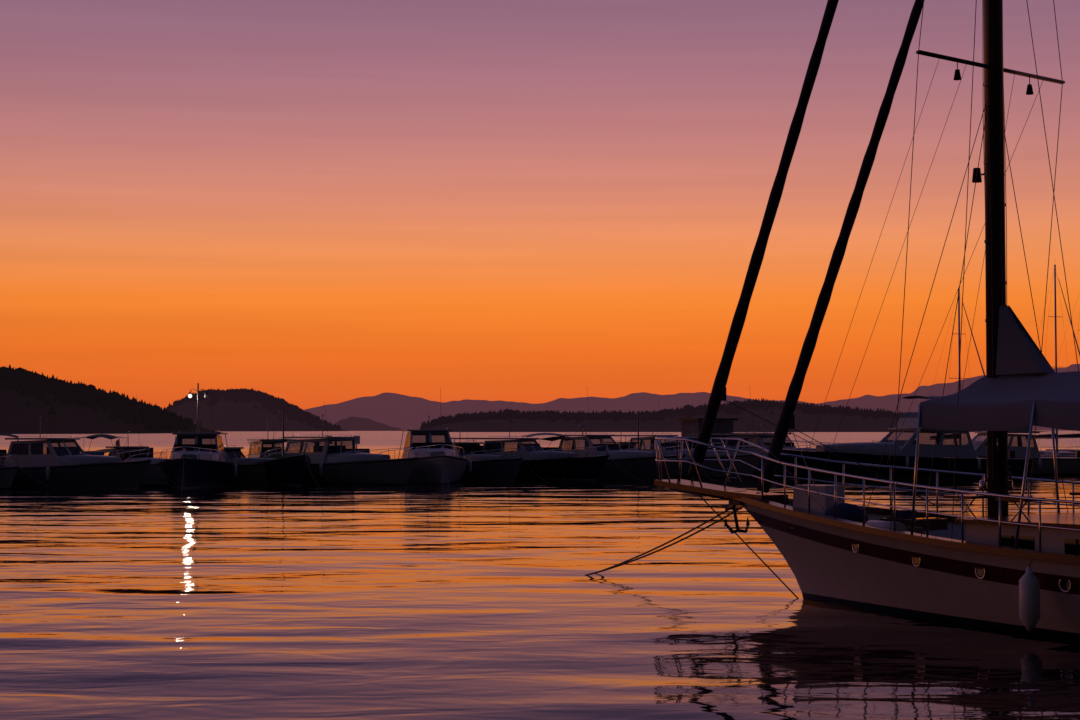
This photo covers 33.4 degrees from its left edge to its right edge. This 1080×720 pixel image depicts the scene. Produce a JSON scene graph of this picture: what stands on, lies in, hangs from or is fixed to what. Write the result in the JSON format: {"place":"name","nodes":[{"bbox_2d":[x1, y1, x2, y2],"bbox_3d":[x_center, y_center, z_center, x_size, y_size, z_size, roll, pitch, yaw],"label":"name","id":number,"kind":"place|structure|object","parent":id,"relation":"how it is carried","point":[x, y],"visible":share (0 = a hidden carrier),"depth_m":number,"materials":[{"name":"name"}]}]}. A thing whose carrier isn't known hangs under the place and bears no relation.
{"place":"outdoors","nodes":[
{"label":"outdoors","id":0,"kind":"place"},
{"bbox_2d":[0,383,222,433],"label":"wooded hill","id":1,"kind":"structure","parent":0,"point":[18,415],"depth_m":1331.85,"materials":[{"name":"plant"}]},
{"bbox_2d":[0,364,200,431],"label":"tree canopy","id":2,"kind":"object","parent":1,"relation":"on","point":[151,417],"visible":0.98,"depth_m":1444.54,"materials":[{"name":"green"}]},
{"bbox_2d":[167,395,345,430],"bbox_3d":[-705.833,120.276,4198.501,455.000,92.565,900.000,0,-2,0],"label":"hill","id":3,"kind":"structure","parent":0,"point":[234,416],"depth_m":3884.60,"materials":[{"name":"plant"}]},
{"bbox_2d":[163,388,340,430],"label":"tree canopy","id":4,"kind":"object","parent":3,"relation":"on","point":[296,412],"visible":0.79,"depth_m":4084.31,"materials":[{"name":"green"}]},
{"bbox_2d":[334,416,402,430],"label":"hill","id":5,"kind":"structure","parent":0,"point":[352,423],"depth_m":5786.17,"materials":[{"name":"purple"}]},
{"bbox_2d":[0,431,1079,719],"bbox_3d":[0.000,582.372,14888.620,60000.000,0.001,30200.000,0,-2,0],"label":"sea water","id":6,"kind":"structure","parent":0,"point":[450,601],"depth_m":25.40,"materials":[{"name":"blue liquid"}]},
{"bbox_2d":[0,433,18,466],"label":"motorboat","id":7,"kind":"object","parent":6,"relation":"on","point":[3,453],"visible":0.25,"depth_m":82.42,"materials":[{"name":"black"}]},
{"bbox_2d":[0,455,54,489],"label":"motorboat","id":8,"kind":"object","parent":6,"relation":"on","point":[7,474],"visible":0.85,"depth_m":79.17,"materials":[{"name":"black"}]},
{"bbox_2d":[4,393,185,489],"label":"motorboat","id":9,"kind":"object","parent":6,"relation":"on","point":[60,463],"visible":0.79,"depth_m":80.26,"materials":[{"name":"white plastic"}]},
{"bbox_2d":[75,434,126,454],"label":"motorboat","id":10,"kind":"object","parent":6,"relation":"on","point":[110,437],"visible":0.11,"depth_m":85.67,"materials":[{"name":"black"}]},
{"bbox_2d":[96,409,209,487],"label":"motorboat","id":11,"kind":"object","parent":6,"relation":"on","point":[153,476],"visible":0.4,"depth_m":83.95,"materials":[{"name":"black"}]},
{"bbox_2d":[157,403,238,490],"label":"motorboat","id":12,"kind":"object","parent":6,"relation":"on","point":[199,460],"visible":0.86,"depth_m":82.30,"materials":[{"name":"black"}]},
{"bbox_2d":[210,424,339,484],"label":"motorboat","id":13,"kind":"object","parent":6,"relation":"on","point":[251,471],"visible":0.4,"depth_m":87.06,"materials":[{"name":"black"}]},
{"bbox_2d":[247,406,318,486],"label":"motorboat","id":14,"kind":"object","parent":6,"relation":"on","point":[282,470],"visible":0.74,"depth_m":86.11,"materials":[{"name":"black"}]},
{"bbox_2d":[249,403,447,484],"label":"motorboat","id":15,"kind":"object","parent":6,"relation":"on","point":[332,458],"visible":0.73,"depth_m":87.08,"materials":[{"name":"white plastic"}]},
{"bbox_2d":[352,449,369,461],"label":"motorboat","id":16,"kind":"object","parent":6,"relation":"on","point":[359,451],"visible":0.03,"depth_m":92.85,"materials":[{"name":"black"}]},
{"bbox_2d":[398,388,471,485],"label":"motorboat","id":17,"kind":"object","parent":6,"relation":"on","point":[438,457],"visible":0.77,"depth_m":88.20,"materials":[{"name":"white plastic"}]},
{"bbox_2d":[175,418,737,449],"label":"concrete jetty","id":18,"kind":"object","parent":6,"relation":"on","point":[721,427],"visible":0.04,"depth_m":108.80,"materials":[{"name":"concrete"}]},
{"bbox_2d":[188,383,207,432],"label":"lamp post","id":19,"kind":"object","parent":18,"relation":"on","point":[197,390],"visible":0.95,"depth_m":91.56,"materials":[{"name":"grey metal"}]},
{"bbox_2d":[452,414,545,481],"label":"motorboat","id":20,"kind":"object","parent":6,"relation":"on","point":[490,467],"visible":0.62,"depth_m":92.30,"materials":[{"name":"black"}]},
{"bbox_2d":[521,433,570,479],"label":"motorboat","id":21,"kind":"object","parent":6,"relation":"on","point":[548,448],"visible":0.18,"depth_m":98.16,"materials":[{"name":"black"}]},
{"bbox_2d":[451,419,641,480],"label":"motorboat","id":22,"kind":"object","parent":6,"relation":"on","point":[549,465],"visible":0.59,"depth_m":93.05,"materials":[{"name":"black"}]},
{"bbox_2d":[535,392,713,480],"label":"motorboat","id":23,"kind":"object","parent":6,"relation":"on","point":[639,464],"visible":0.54,"depth_m":95.82,"materials":[{"name":"black"}]},
{"bbox_2d":[614,412,658,450],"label":"sailboat","id":24,"kind":"object","parent":6,"relation":"on","point":[624,445],"visible":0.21,"depth_m":101.03,"materials":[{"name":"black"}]},
{"bbox_2d":[615,401,786,477],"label":"motorboat","id":25,"kind":"object","parent":6,"relation":"on","point":[750,459],"visible":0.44,"depth_m":98.23,"materials":[{"name":"black"}]},
{"bbox_2d":[679,402,736,470],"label":"motorboat","id":26,"kind":"object","parent":6,"relation":"on","point":[690,444],"visible":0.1,"depth_m":103.40,"materials":[{"name":"black"}]},
{"bbox_2d":[711,433,750,449],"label":"motorboat","id":27,"kind":"object","parent":6,"relation":"on","point":[728,435],"visible":0.04,"depth_m":103.11,"materials":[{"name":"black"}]},
{"bbox_2d":[724,417,829,447],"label":"motorboat","id":28,"kind":"object","parent":6,"relation":"on","point":[788,444],"visible":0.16,"depth_m":105.38,"materials":[{"name":"black"}]},
{"bbox_2d":[687,386,870,476],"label":"motor yacht","id":29,"kind":"object","parent":6,"relation":"on","point":[766,439],"visible":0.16,"depth_m":100.46,"materials":[{"name":"black"}]},
{"bbox_2d":[585,0,1079,640],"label":"sailboat","id":30,"kind":"object","parent":6,"relation":"on","point":[997,568],"visible":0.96,"depth_m":25.07,"materials":[{"name":"white wood"}]},
{"bbox_2d":[740,396,1057,479],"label":"flybridge motor yacht","id":31,"kind":"object","parent":6,"relation":"on","point":[968,460],"visible":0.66,"depth_m":95.11,"materials":[{"name":"white plastic"}]},
{"bbox_2d":[929,289,984,430],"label":"sailboat","id":32,"kind":"object","parent":6,"relation":"on","point":[959,301],"visible":0.08,"depth_m":111.53,"materials":[{"name":"black"}]},
{"bbox_2d":[872,426,1079,474],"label":"motor yacht","id":33,"kind":"object","parent":6,"relation":"on","point":[1017,443],"visible":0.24,"depth_m":104.60,"materials":[{"name":"white"}]},
{"bbox_2d":[1034,265,1079,456],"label":"sailboat","id":34,"kind":"object","parent":6,"relation":"on","point":[1046,453],"visible":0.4,"depth_m":117.39,"materials":[{"name":"white"}]},
{"bbox_2d":[1040,314,1079,451],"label":"sailboat","id":35,"kind":"object","parent":6,"relation":"on","point":[1061,436],"visible":0.23,"depth_m":126.25,"materials":[{"name":"black"}]},
{"bbox_2d":[0,0,1079,409],"label":"sky","id":36,"kind":"structure","parent":0,"point":[307,204],"materials":[{"name":"orange"}]},
{"bbox_2d":[303,364,1079,430],"bbox_3d":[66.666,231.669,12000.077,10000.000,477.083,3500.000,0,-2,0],"label":"mountain ridge","id":37,"kind":"structure","parent":0,"point":[403,412],"depth_m":11184.73,"materials":[{"name":"purple stone"}]},
{"bbox_2d":[422,407,1047,431],"bbox_3d":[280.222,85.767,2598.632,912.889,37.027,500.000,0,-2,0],"label":"hill","id":38,"kind":"structure","parent":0,"point":[827,422],"depth_m":2424.92,"materials":[{"name":"green"}]},
{"bbox_2d":[420,398,902,429],"bbox_3d":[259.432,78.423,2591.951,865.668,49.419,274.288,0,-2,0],"label":"trees","id":39,"kind":"object","parent":38,"relation":"on","point":[688,411],"visible":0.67,"depth_m":2536.82,"materials":[{"name":"green"}]}
]}

